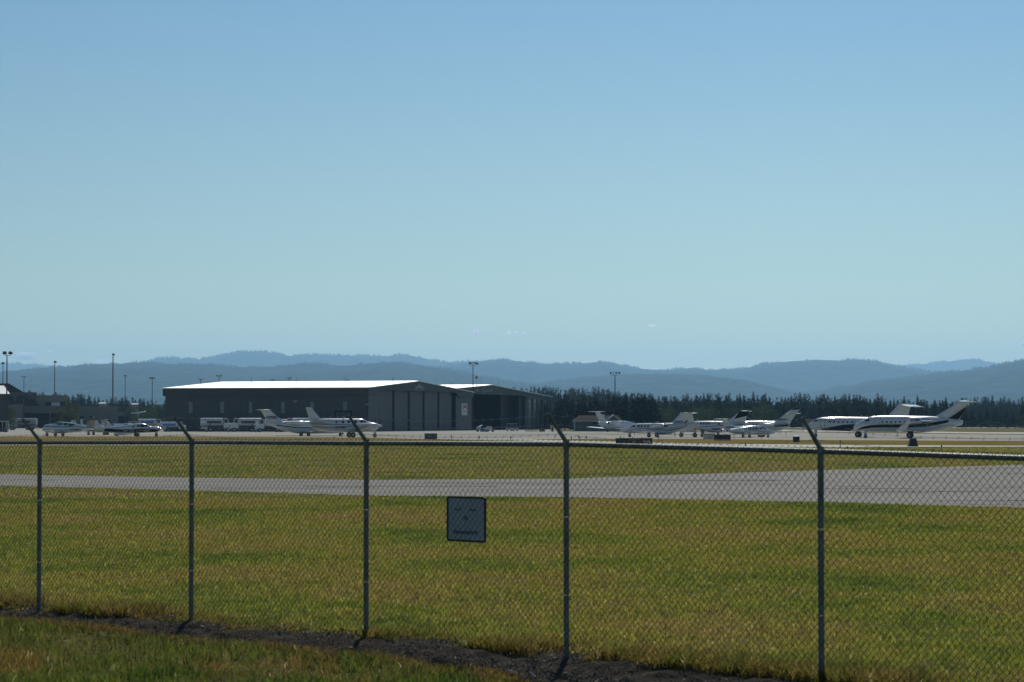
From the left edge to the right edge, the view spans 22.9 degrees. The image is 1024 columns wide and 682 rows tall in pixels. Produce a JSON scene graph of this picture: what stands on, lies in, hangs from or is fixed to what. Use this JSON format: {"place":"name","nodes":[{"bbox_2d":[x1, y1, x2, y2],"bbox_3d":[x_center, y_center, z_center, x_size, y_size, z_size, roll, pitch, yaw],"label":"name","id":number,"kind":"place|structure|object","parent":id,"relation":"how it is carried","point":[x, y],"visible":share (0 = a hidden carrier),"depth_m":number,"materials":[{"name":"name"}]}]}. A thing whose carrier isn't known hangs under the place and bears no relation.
{"place":"outdoors","nodes":[
{"label":"outdoors","id":0,"kind":"place"},
{"bbox_2d":[0,361,74,371],"bbox_3d":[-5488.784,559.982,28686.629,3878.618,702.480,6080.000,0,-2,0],"label":"hills","id":1,"kind":"structure","parent":0,"point":[12,366],"depth_m":29064.91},
{"bbox_2d":[0,611,491,681],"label":"grass","id":2,"kind":"structure","parent":0,"point":[237,648],"depth_m":24.20,"materials":[{"name":"plant"}]},
{"bbox_2d":[0,360,576,406],"bbox_3d":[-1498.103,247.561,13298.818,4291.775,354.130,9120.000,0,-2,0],"label":"hills","id":3,"kind":"structure","parent":0,"point":[93,381],"depth_m":11701.84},
{"bbox_2d":[147,349,476,366],"bbox_3d":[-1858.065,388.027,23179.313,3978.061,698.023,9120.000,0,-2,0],"label":"hills","id":4,"kind":"structure","parent":0,"point":[244,358],"depth_m":23159.50,"materials":[{"name":"blue"}]},
{"bbox_2d":[0,425,1023,681],"bbox_3d":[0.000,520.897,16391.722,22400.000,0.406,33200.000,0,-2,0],"label":"ground","id":5,"kind":"structure","parent":0,"point":[798,429],"depth_m":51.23,"materials":[{"name":"green plant"}]},
{"bbox_2d":[8,408,15,429],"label":"broadleaf tree","id":6,"kind":"object","parent":5,"relation":"on","point":[12,412],"visible":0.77,"depth_m":699.50,"materials":[{"name":"green plant"}]},
{"bbox_2d":[53,399,81,422],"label":"broadleaf tree","id":7,"kind":"object","parent":5,"relation":"on","point":[72,414],"visible":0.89,"depth_m":639.08,"materials":[{"name":"green plant"}]},
{"bbox_2d":[123,405,137,420],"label":"broadleaf tree","id":8,"kind":"object","parent":5,"relation":"on","point":[131,416],"visible":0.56,"depth_m":999.17,"materials":[{"name":"green plant"}]},
{"bbox_2d":[133,404,148,420],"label":"broadleaf tree","id":9,"kind":"object","parent":5,"relation":"on","point":[142,409],"visible":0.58,"depth_m":1049.07,"materials":[{"name":"green plant"}]},
{"bbox_2d":[139,407,158,425],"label":"broadleaf tree","id":10,"kind":"object","parent":5,"relation":"on","point":[150,410],"visible":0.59,"depth_m":998.84,"materials":[{"name":"green plant"}]},
{"bbox_2d":[151,404,164,420],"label":"broadleaf tree","id":11,"kind":"object","parent":5,"relation":"on","point":[161,412],"visible":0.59,"depth_m":1098.28,"materials":[{"name":"green plant"}]},
{"bbox_2d":[0,436,512,440],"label":"grass verge","id":12,"kind":"object","parent":5,"relation":"on","point":[105,438],"depth_m":366.30,"materials":[{"name":"plant"}]},
{"bbox_2d":[424,433,436,438],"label":"equipment box","id":13,"kind":"object","parent":12,"relation":"on","point":[431,436],"visible":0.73,"depth_m":352.75,"materials":[{"name":"metal"}]},
{"bbox_2d":[0,602,810,681],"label":"dirt strip","id":14,"kind":"object","parent":5,"relation":"on","point":[595,667],"visible":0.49,"depth_m":25.22,"materials":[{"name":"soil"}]},
{"bbox_2d":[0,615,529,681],"bbox_3d":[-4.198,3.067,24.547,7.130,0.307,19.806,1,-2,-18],"label":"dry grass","id":15,"kind":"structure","parent":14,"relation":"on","point":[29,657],"depth_m":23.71,"materials":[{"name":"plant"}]},
{"bbox_2d":[27,605,673,681],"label":"dry leaves","id":16,"kind":"object","parent":14,"relation":"on","point":[365,656],"visible":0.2,"depth_m":25.14,"materials":[{"name":"plant"}]},
{"bbox_2d":[0,412,1023,681],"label":"chain link fence","id":17,"kind":"object","parent":14,"relation":"on","point":[566,444],"visible":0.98,"depth_m":24.71,"materials":[{"name":"metal"}]},
{"bbox_2d":[447,496,485,542],"bbox_3d":[-0.462,1.804,25.567,0.014,0.460,0.573,2,-3,-44],"label":"fence sign","id":18,"kind":"object","parent":17,"relation":"attached to","point":[472,523],"visible":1,"depth_m":25.56,"materials":[{"name":"metal"}]},
{"bbox_2d":[0,445,1023,498],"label":"grass","id":19,"kind":"structure","parent":5,"relation":"on","point":[739,463],"depth_m":155.77,"materials":[{"name":"plant"}]},
{"bbox_2d":[0,587,1023,681],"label":"weeds","id":20,"kind":"object","parent":5,"relation":"on","point":[506,648],"visible":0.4,"depth_m":24.42,"materials":[{"name":"plant"}]},
{"bbox_2d":[0,465,1023,507],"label":"taxiway","id":21,"kind":"structure","parent":5,"relation":"on","point":[983,481],"depth_m":101.19,"materials":[{"name":"asphalt"}]},
{"bbox_2d":[0,427,1023,440],"bbox_3d":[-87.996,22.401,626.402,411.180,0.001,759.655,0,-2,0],"label":"apron","id":22,"kind":"object","parent":5,"relation":"on","point":[546,434],"visible":0.46,"depth_m":447.14,"materials":[{"name":"concrete"}]},
{"bbox_2d":[0,386,9,431],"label":"metal shed","id":23,"kind":"structure","parent":22,"relation":"on","point":[2,403],"depth_m":599.58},
{"bbox_2d":[3,351,12,431],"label":"light pole","id":24,"kind":"object","parent":22,"relation":"on","point":[9,352],"visible":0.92,"depth_m":584.87,"materials":[{"name":"grey metal"}]},
{"bbox_2d":[8,418,37,429],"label":"fuel truck","id":25,"kind":"object","parent":22,"relation":"on","point":[17,422],"visible":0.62,"depth_m":718.39,"materials":[{"name":"metal"}]},
{"bbox_2d":[0,383,128,427],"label":"terminal building","id":26,"kind":"structure","parent":22,"relation":"on","point":[41,408],"depth_m":900.88,"materials":[{"name":"grey paint"}]},
{"bbox_2d":[24,413,61,427],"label":"window","id":27,"kind":"structure","parent":26,"relation":"in","point":[41,417],"depth_m":901.59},
{"bbox_2d":[118,416,128,423],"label":"window","id":28,"kind":"structure","parent":26,"relation":"in","point":[121,419],"depth_m":908.44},
{"bbox_2d":[42,420,98,435],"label":"light aeroplane","id":29,"kind":"object","parent":22,"relation":"on","point":[66,427],"visible":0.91,"depth_m":425.40,"materials":[{"name":"white paint"}]},
{"bbox_2d":[99,419,134,435],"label":"light aeroplane","id":30,"kind":"object","parent":22,"relation":"on","point":[108,422],"visible":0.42,"depth_m":437.24,"materials":[{"name":"white paint"}]},
{"bbox_2d":[93,420,161,435],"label":"light aeroplane","id":31,"kind":"object","parent":22,"relation":"on","point":[134,428],"visible":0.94,"depth_m":416.07,"materials":[{"name":"white paint"}]},
{"bbox_2d":[138,418,163,427],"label":"fuel truck","id":32,"kind":"object","parent":22,"relation":"on","point":[147,422],"visible":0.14,"depth_m":698.53,"materials":[{"name":"metal"}]},
{"bbox_2d":[160,421,186,431],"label":"fuel truck","id":33,"kind":"object","parent":22,"relation":"on","point":[168,423],"visible":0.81,"depth_m":604.75,"materials":[{"name":"metal"}]},
{"bbox_2d":[200,417,229,431],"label":"fuel truck","id":34,"kind":"object","parent":22,"relation":"on","point":[207,422],"visible":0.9,"depth_m":598.46,"materials":[{"name":"metal"}]},
{"bbox_2d":[229,417,260,431],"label":"fuel truck","id":35,"kind":"object","parent":22,"relation":"on","point":[235,424],"visible":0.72,"depth_m":592.50,"materials":[{"name":"metal"}]},
{"bbox_2d":[255,418,286,431],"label":"fuel truck","id":36,"kind":"object","parent":22,"relation":"on","point":[259,426],"visible":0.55,"depth_m":584.33,"materials":[{"name":"metal"}]},
{"bbox_2d":[286,417,313,431],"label":"fuel truck","id":37,"kind":"object","parent":22,"relation":"on","point":[298,419],"visible":0.08,"depth_m":594.58,"materials":[{"name":"metal"}]},
{"bbox_2d":[260,409,341,435],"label":"business jet","id":38,"kind":"object","parent":22,"relation":"on","point":[291,426],"visible":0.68,"depth_m":424.11,"materials":[{"name":"white paint"}]},
{"bbox_2d":[162,376,474,431],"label":"aircraft hangar","id":39,"kind":"structure","parent":22,"relation":"on","point":[434,406],"depth_m":623.34,"materials":[{"name":"grey"}]},
{"bbox_2d":[334,410,351,417],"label":"side door","id":40,"kind":"structure","parent":39,"relation":"in","point":[337,413],"depth_m":612.28,"materials":[{"name":"grey"}]},
{"bbox_2d":[379,390,391,430],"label":"door panel","id":41,"kind":"structure","parent":39,"relation":"in","point":[385,396],"depth_m":624.36,"materials":[{"name":"metal"}]},
{"bbox_2d":[394,390,407,430],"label":"door panel","id":42,"kind":"structure","parent":39,"relation":"in","point":[400,397],"depth_m":635.12,"materials":[{"name":"metal"}]},
{"bbox_2d":[409,391,421,430],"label":"door panel","id":43,"kind":"structure","parent":39,"relation":"in","point":[415,397],"depth_m":646.23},
{"bbox_2d":[424,391,436,430],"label":"door panel","id":44,"kind":"structure","parent":39,"relation":"in","point":[430,398],"depth_m":657.69,"materials":[{"name":"metal"}]},
{"bbox_2d":[439,392,450,430],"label":"door panel","id":45,"kind":"structure","parent":39,"relation":"in","point":[444,397],"depth_m":668.86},
{"bbox_2d":[306,407,381,436],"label":"turboprop aeroplane","id":46,"kind":"object","parent":22,"relation":"on","point":[317,422],"visible":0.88,"depth_m":394.30,"materials":[{"name":"white paint"}]},
{"bbox_2d":[443,385,552,429],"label":"open hangar","id":47,"kind":"structure","parent":22,"relation":"on","point":[496,402],"depth_m":756.83,"materials":[{"name":"metal"}]},
{"bbox_2d":[500,395,516,429],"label":"door panel","id":48,"kind":"structure","parent":47,"relation":"in","point":[508,403],"depth_m":748.90,"materials":[{"name":"metal"}]},
{"bbox_2d":[519,396,524,428],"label":"door panel","id":49,"kind":"structure","parent":47,"relation":"in","point":[521,398],"depth_m":749.27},
{"bbox_2d":[529,399,531,427],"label":"window","id":50,"kind":"structure","parent":47,"relation":"in","point":[530,400],"depth_m":755.33,"materials":[{"name":"grey glass"}]},
{"bbox_2d":[534,399,536,427],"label":"window","id":51,"kind":"structure","parent":47,"relation":"in","point":[535,400],"depth_m":760.51,"materials":[{"name":"grey glass"}]},
{"bbox_2d":[539,399,541,427],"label":"window","id":52,"kind":"structure","parent":47,"relation":"in","point":[540,401],"depth_m":765.73,"materials":[{"name":"grey glass"}]},
{"bbox_2d":[544,400,546,427],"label":"window","id":53,"kind":"structure","parent":47,"relation":"in","point":[545,401],"depth_m":770.98,"materials":[{"name":"grey glass"}]},
{"bbox_2d":[127,434,1022,504],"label":"road markings","id":54,"kind":"object","parent":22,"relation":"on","point":[624,479],"visible":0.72,"depth_m":99.34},
{"bbox_2d":[573,414,622,430],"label":"shed","id":55,"kind":"structure","parent":22,"relation":"on","point":[584,422],"depth_m":639.65,"materials":[{"name":"grey"}]},
{"bbox_2d":[592,411,634,431],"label":"business jet","id":56,"kind":"object","parent":22,"relation":"on","point":[610,425],"visible":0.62,"depth_m":588.52,"materials":[{"name":"white paint"}]},
{"bbox_2d":[620,412,699,436],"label":"business jet","id":57,"kind":"object","parent":22,"relation":"on","point":[681,420],"visible":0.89,"depth_m":396.36,"materials":[{"name":"white paint"}]},
{"bbox_2d":[679,410,751,436],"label":"jet","id":58,"kind":"object","parent":22,"relation":"on","point":[701,427],"visible":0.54,"depth_m":402.57,"materials":[{"name":"white paint"}]},
{"bbox_2d":[721,418,774,437],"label":"business jet","id":59,"kind":"object","parent":22,"relation":"on","point":[742,430],"visible":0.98,"depth_m":387.61,"materials":[{"name":"white paint"}]},
{"bbox_2d":[717,408,799,436],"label":"business jet","id":60,"kind":"object","parent":22,"relation":"on","point":[778,424],"visible":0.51,"depth_m":404.75,"materials":[{"name":"white paint"}]},
{"bbox_2d":[804,403,922,436],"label":"business jet","id":61,"kind":"object","parent":22,"relation":"on","point":[900,409],"visible":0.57,"depth_m":403.54,"materials":[{"name":"white paint"}]},
{"bbox_2d":[854,400,975,437],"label":"business jet","id":62,"kind":"object","parent":22,"relation":"on","point":[948,418],"visible":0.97,"depth_m":376.36,"materials":[{"name":"white paint"}]},
{"bbox_2d":[67,391,1021,426],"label":"forest","id":63,"kind":"object","parent":5,"relation":"on","point":[1014,407],"visible":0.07,"depth_m":1310.12,"materials":[{"name":"plant"}]},
{"bbox_2d":[550,392,567,428],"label":"pine tree","id":64,"kind":"object","parent":5,"relation":"on","point":[558,413],"visible":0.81,"depth_m":773.92,"materials":[{"name":"green plant"}]},
{"bbox_2d":[560,393,569,428],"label":"pine tree","id":65,"kind":"object","parent":5,"relation":"on","point":[566,401],"visible":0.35,"depth_m":782.24,"materials":[{"name":"green plant"}]},
{"bbox_2d":[565,398,576,428],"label":"pine tree","id":66,"kind":"object","parent":5,"relation":"on","point":[571,410],"visible":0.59,"depth_m":765.03,"materials":[{"name":"green plant"}]},
{"bbox_2d":[571,400,582,424],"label":"pine tree","id":67,"kind":"object","parent":5,"relation":"on","point":[577,413],"visible":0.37,"depth_m":732.42,"materials":[{"name":"green plant"}]},
{"bbox_2d":[572,394,589,425],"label":"pine tree","id":68,"kind":"object","parent":5,"relation":"on","point":[585,408],"visible":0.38,"depth_m":761.56,"materials":[{"name":"green plant"}]},
{"bbox_2d":[588,395,602,414],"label":"pine tree","id":69,"kind":"object","parent":5,"relation":"on","point":[596,405],"visible":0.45,"depth_m":727.91,"materials":[{"name":"green plant"}]},
{"bbox_2d":[604,394,626,420],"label":"pine tree","id":70,"kind":"object","parent":5,"relation":"on","point":[615,403],"visible":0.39,"depth_m":703.81,"materials":[{"name":"green plant"}]},
{"bbox_2d":[619,394,632,421],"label":"pine tree","id":71,"kind":"object","parent":5,"relation":"on","point":[625,408],"visible":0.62,"depth_m":708.14,"materials":[{"name":"green plant"}]},
{"bbox_2d":[615,437,652,443],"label":"runway sign","id":72,"kind":"object","parent":5,"relation":"on","point":[647,440],"visible":0.6,"depth_m":244.81,"materials":[{"name":"metal"}]},
{"bbox_2d":[628,397,640,423],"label":"pine tree","id":73,"kind":"object","parent":5,"relation":"on","point":[635,415],"visible":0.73,"depth_m":724.05,"materials":[{"name":"green plant"}]},
{"bbox_2d":[630,393,650,419],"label":"pine tree","id":74,"kind":"object","parent":5,"relation":"on","point":[639,399],"visible":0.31,"depth_m":727.44,"materials":[{"name":"green plant"}]},
{"bbox_2d":[638,393,649,422],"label":"pine tree","id":75,"kind":"object","parent":5,"relation":"on","point":[644,408],"visible":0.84,"depth_m":718.10,"materials":[{"name":"green plant"}]},
{"bbox_2d":[643,399,666,422],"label":"pine tree","id":76,"kind":"object","parent":5,"relation":"on","point":[654,418],"visible":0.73,"depth_m":715.84,"materials":[{"name":"green plant"}]},
{"bbox_2d":[664,404,678,422],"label":"broadleaf tree","id":77,"kind":"object","parent":5,"relation":"on","point":[672,414],"visible":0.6,"depth_m":929.00,"materials":[{"name":"green plant"}]},
{"bbox_2d":[687,404,706,420],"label":"broadleaf tree","id":78,"kind":"object","parent":5,"relation":"on","point":[690,411],"visible":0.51,"depth_m":928.92,"materials":[{"name":"green plant"}]},
{"bbox_2d":[692,405,714,420],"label":"broadleaf tree","id":79,"kind":"object","parent":5,"relation":"on","point":[703,418],"visible":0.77,"depth_m":918.84,"materials":[{"name":"green plant"}]},
{"bbox_2d":[701,405,721,420],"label":"broadleaf tree","id":80,"kind":"object","parent":5,"relation":"on","point":[712,417],"visible":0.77,"depth_m":928.85,"materials":[{"name":"green plant"}]},
{"bbox_2d":[722,407,737,419],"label":"broadleaf tree","id":81,"kind":"object","parent":5,"relation":"on","point":[728,416],"visible":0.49,"depth_m":929.65,"materials":[{"name":"green plant"}]},
{"bbox_2d":[460,440,1023,446],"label":"taxiway","id":82,"kind":"structure","parent":5,"relation":"on","point":[765,445],"depth_m":263.71,"materials":[{"name":"asphalt"}]},
{"bbox_2d":[907,438,917,445],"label":"distance marker","id":83,"kind":"object","parent":82,"relation":"on","point":[912,442],"visible":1,"depth_m":254.43,"materials":[{"name":"metal"}]},
{"bbox_2d":[744,406,766,420],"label":"broadleaf tree","id":84,"kind":"object","parent":5,"relation":"on","point":[754,415],"visible":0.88,"depth_m":939.25,"materials":[{"name":"green plant"}]},
{"bbox_2d":[750,402,780,420],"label":"broadleaf tree","id":85,"kind":"object","parent":5,"relation":"on","point":[765,416],"visible":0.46,"depth_m":948.75,"materials":[{"name":"green plant"}]},
{"bbox_2d":[766,409,777,420],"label":"broadleaf tree","id":86,"kind":"object","parent":5,"relation":"on","point":[770,416],"visible":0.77,"depth_m":929.51,"materials":[{"name":"green plant"}]},
{"bbox_2d":[774,402,781,419],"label":"pine tree","id":87,"kind":"object","parent":5,"relation":"on","point":[777,408],"visible":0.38,"depth_m":1000.16,"materials":[{"name":"green plant"}]},
{"bbox_2d":[539,439,1023,444],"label":"grass verge","id":88,"kind":"object","parent":5,"relation":"on","point":[866,442],"depth_m":313.02,"materials":[{"name":"plant"}]},
{"bbox_2d":[714,435,730,440],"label":"airfield sign","id":89,"kind":"object","parent":88,"relation":"on","point":[722,437],"visible":0.87,"depth_m":327.77,"materials":[{"name":"metal"}]},
{"bbox_2d":[789,415,799,427],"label":"pine tree","id":90,"kind":"object","parent":5,"relation":"on","point":[793,423],"visible":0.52,"depth_m":955.46,"materials":[{"name":"green plant"}]},
{"bbox_2d":[799,394,809,413],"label":"pine tree","id":91,"kind":"object","parent":5,"relation":"on","point":[805,403],"visible":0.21,"depth_m":1096.58,"materials":[{"name":"green plant"}]},
{"bbox_2d":[815,402,823,418],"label":"pine tree","id":92,"kind":"object","parent":5,"relation":"on","point":[819,413],"visible":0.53,"depth_m":972.73,"materials":[{"name":"green plant"}]},
{"bbox_2d":[823,401,836,416],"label":"pine tree","id":93,"kind":"object","parent":5,"relation":"on","point":[828,413],"visible":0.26,"depth_m":960.77,"materials":[{"name":"green plant"}]},
{"bbox_2d":[840,401,850,416],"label":"pine tree","id":94,"kind":"object","parent":5,"relation":"on","point":[844,411],"visible":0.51,"depth_m":963.21,"materials":[{"name":"green plant"}]},
{"bbox_2d":[850,401,868,416],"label":"pine tree","id":95,"kind":"object","parent":5,"relation":"on","point":[861,411],"visible":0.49,"depth_m":979.44,"materials":[{"name":"green plant"}]},
{"bbox_2d":[872,405,882,415],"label":"pine tree","id":96,"kind":"object","parent":5,"relation":"on","point":[877,412],"visible":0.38,"depth_m":955.50,"materials":[{"name":"green plant"}]},
{"bbox_2d":[782,430,1023,433],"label":"runway","id":97,"kind":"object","parent":5,"relation":"on","point":[929,432],"visible":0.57,"depth_m":562.54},
{"bbox_2d":[914,403,926,415],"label":"pine tree","id":98,"kind":"object","parent":5,"relation":"on","point":[920,412],"visible":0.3,"depth_m":953.73,"materials":[{"name":"green plant"}]},
{"bbox_2d":[930,401,937,415],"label":"pine tree","id":99,"kind":"object","parent":5,"relation":"on","point":[934,410],"visible":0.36,"depth_m":1013.01,"materials":[{"name":"green plant"}]},
{"bbox_2d":[960,409,971,427],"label":"pine tree","id":100,"kind":"object","parent":5,"relation":"on","point":[966,420],"visible":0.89,"depth_m":963.75,"materials":[{"name":"green plant"}]},
{"bbox_2d":[969,409,977,426],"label":"pine tree","id":101,"kind":"object","parent":5,"relation":"on","point":[972,419],"visible":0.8,"depth_m":985.71,"materials":[{"name":"green plant"}]},
{"bbox_2d":[983,406,990,427],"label":"pine tree","id":102,"kind":"object","parent":5,"relation":"on","point":[986,416],"visible":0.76,"depth_m":950.43,"materials":[{"name":"green plant"}]},
{"bbox_2d":[990,409,1001,427],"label":"pine tree","id":103,"kind":"object","parent":5,"relation":"on","point":[995,417],"visible":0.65,"depth_m":964.30,"materials":[{"name":"green plant"}]},
{"bbox_2d":[1000,411,1011,427],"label":"pine tree","id":104,"kind":"object","parent":5,"relation":"on","point":[1006,421],"visible":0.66,"depth_m":959.31,"materials":[{"name":"green plant"}]},
{"bbox_2d":[0,0,1023,369],"label":"sky","id":105,"kind":"structure","parent":0,"point":[643,184],"materials":[{"name":"blue"}]},
{"bbox_2d":[533,373,806,408],"bbox_3d":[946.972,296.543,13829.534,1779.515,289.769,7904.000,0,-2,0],"label":"hills","id":106,"kind":"structure","parent":0,"point":[661,385],"depth_m":11963.71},
{"bbox_2d":[436,357,944,392],"bbox_3d":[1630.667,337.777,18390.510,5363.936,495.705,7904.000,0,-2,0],"label":"hills","id":107,"kind":"structure","parent":0,"point":[798,376],"depth_m":17070.70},
{"bbox_2d":[800,358,1023,406],"bbox_3d":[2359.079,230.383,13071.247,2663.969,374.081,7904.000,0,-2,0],"label":"hills","id":108,"kind":"structure","parent":0,"point":[999,380],"depth_m":11454.55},
{"bbox_2d":[903,358,1001,371],"bbox_3d":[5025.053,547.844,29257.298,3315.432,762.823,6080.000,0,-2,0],"label":"hills","id":109,"kind":"structure","parent":0,"point":[957,364],"depth_m":29388.20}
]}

